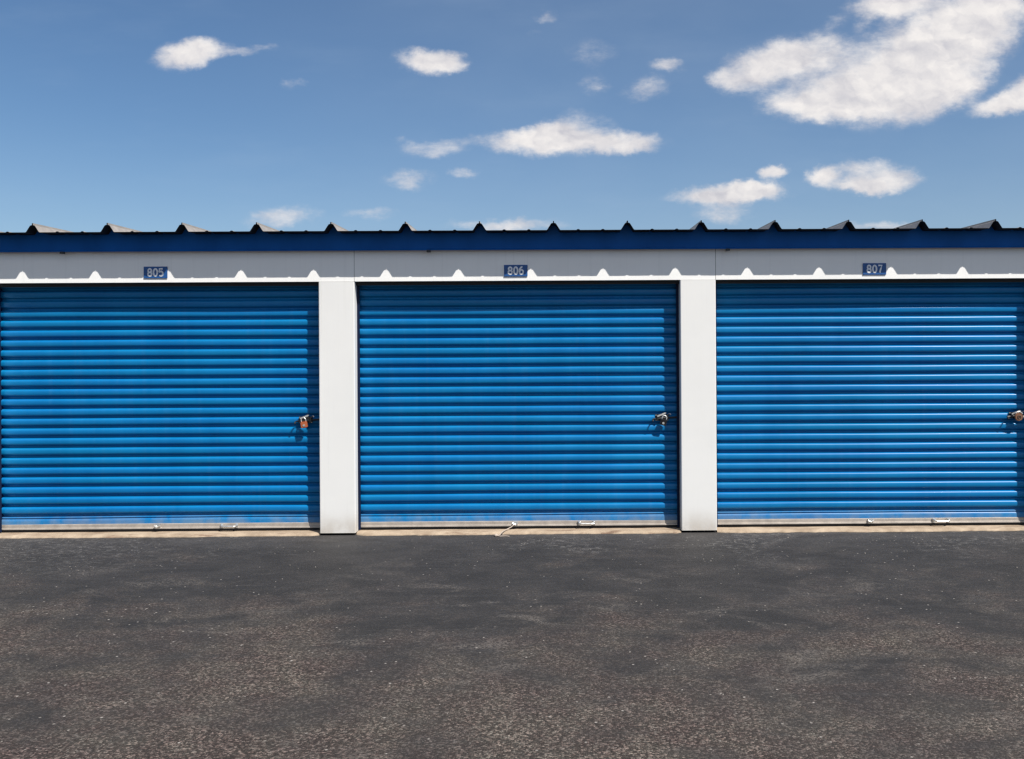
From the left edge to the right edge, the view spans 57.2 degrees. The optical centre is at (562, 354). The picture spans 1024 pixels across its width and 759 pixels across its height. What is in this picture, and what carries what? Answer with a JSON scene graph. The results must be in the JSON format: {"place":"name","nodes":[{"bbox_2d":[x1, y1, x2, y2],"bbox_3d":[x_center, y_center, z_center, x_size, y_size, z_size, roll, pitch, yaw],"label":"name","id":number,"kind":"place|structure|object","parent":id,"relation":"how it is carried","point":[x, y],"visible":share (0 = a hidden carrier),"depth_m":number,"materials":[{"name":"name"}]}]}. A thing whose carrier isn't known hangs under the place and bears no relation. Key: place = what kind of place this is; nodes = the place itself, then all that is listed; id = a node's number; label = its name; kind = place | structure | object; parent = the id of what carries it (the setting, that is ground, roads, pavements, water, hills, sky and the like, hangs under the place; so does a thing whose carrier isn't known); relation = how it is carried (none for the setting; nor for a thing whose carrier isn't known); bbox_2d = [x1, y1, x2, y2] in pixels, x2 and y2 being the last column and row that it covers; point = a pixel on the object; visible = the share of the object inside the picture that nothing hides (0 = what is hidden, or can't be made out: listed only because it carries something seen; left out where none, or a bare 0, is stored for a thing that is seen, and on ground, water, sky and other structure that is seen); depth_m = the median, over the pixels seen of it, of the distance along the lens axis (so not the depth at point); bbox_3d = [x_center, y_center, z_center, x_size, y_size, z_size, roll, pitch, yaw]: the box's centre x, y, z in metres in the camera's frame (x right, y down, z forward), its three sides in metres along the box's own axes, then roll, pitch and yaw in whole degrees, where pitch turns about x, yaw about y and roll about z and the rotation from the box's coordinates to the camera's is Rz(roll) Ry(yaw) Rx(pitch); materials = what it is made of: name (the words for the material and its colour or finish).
{"place":"outdoors","nodes":[
{"label":"outdoors","id":0,"kind":"place"},
{"bbox_2d":[0,530,1023,758],"bbox_3d":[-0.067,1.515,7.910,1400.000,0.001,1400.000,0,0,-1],"label":"asphalt ground","id":1,"kind":"structure","parent":0,"point":[313,651],"depth_m":4.86,"materials":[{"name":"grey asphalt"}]},
{"bbox_2d":[0,219,1023,538],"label":"storage building","id":2,"kind":"structure","parent":1,"relation":"on","point":[772,371],"depth_m":8.04,"materials":[{"name":"blue paint"}]},
{"bbox_2d":[144,267,167,277],"bbox_3d":[-3.416,-0.686,7.875,0.198,0.098,0.008,0,0,-1],"label":"number plate","id":3,"kind":"object","parent":2,"relation":"attached to","point":[155,272],"visible":1,"depth_m":7.87,"materials":[{"name":"blue paint"}]},
{"bbox_2d":[0,286,319,531],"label":"garage door","id":4,"kind":"structure","parent":2,"relation":"in","point":[175,408],"depth_m":8.02,"materials":[{"name":"blue paint"}]},
{"bbox_2d":[300,417,307,427],"bbox_3d":[-2.198,0.580,7.973,0.054,0.090,0.028,-9,0,-1],"label":"padlock","id":5,"kind":"object","parent":2,"relation":"attached to","point":[304,424],"visible":1,"depth_m":7.96,"materials":[{"name":"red metal"}]},
{"bbox_2d":[504,265,527,276],"bbox_3d":[-0.392,-0.704,7.904,0.198,0.098,0.008,0,0,-1],"label":"number plate","id":6,"kind":"object","parent":2,"relation":"attached to","point":[515,270],"visible":1,"depth_m":7.90,"materials":[{"name":"blue paint"}]},
{"bbox_2d":[360,284,676,536],"bbox_3d":[-0.372,0.311,7.923,2.788,2.416,0.310,0,0,-1],"label":"garage door","id":7,"kind":"structure","parent":2,"relation":"in","point":[506,407],"depth_m":8.05,"materials":[{"name":"blue paint"}]},
{"bbox_2d":[660,415,666,425],"bbox_3d":[0.867,0.563,8.003,0.057,0.090,0.030,14,0,-1],"label":"padlock","id":8,"kind":"object","parent":7,"relation":"attached to","point":[663,422],"visible":1,"depth_m":7.99,"materials":[{"name":"metal"}]},
{"bbox_2d":[716,282,1023,526],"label":"garage door","id":9,"kind":"structure","parent":2,"relation":"in","point":[839,404],"depth_m":8.08,"materials":[{"name":"blue paint"}]},
{"bbox_2d":[863,263,885,274],"bbox_3d":[2.642,-0.721,7.933,0.198,0.098,0.008,0,0,-1],"label":"number plate","id":10,"kind":"object","parent":2,"relation":"attached to","point":[874,268],"visible":1,"depth_m":7.93,"materials":[{"name":"blue paint"}]},
{"bbox_2d":[1014,411,1023,420],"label":"padlock","id":11,"kind":"object","parent":2,"relation":"attached to","point":[1018,416],"visible":1,"depth_m":8.02,"materials":[{"name":"brown metal"}]},
{"bbox_2d":[0,0,1023,231],"label":"sky","id":12,"kind":"structure","parent":0,"point":[140,115],"materials":[{"name":"blue"}]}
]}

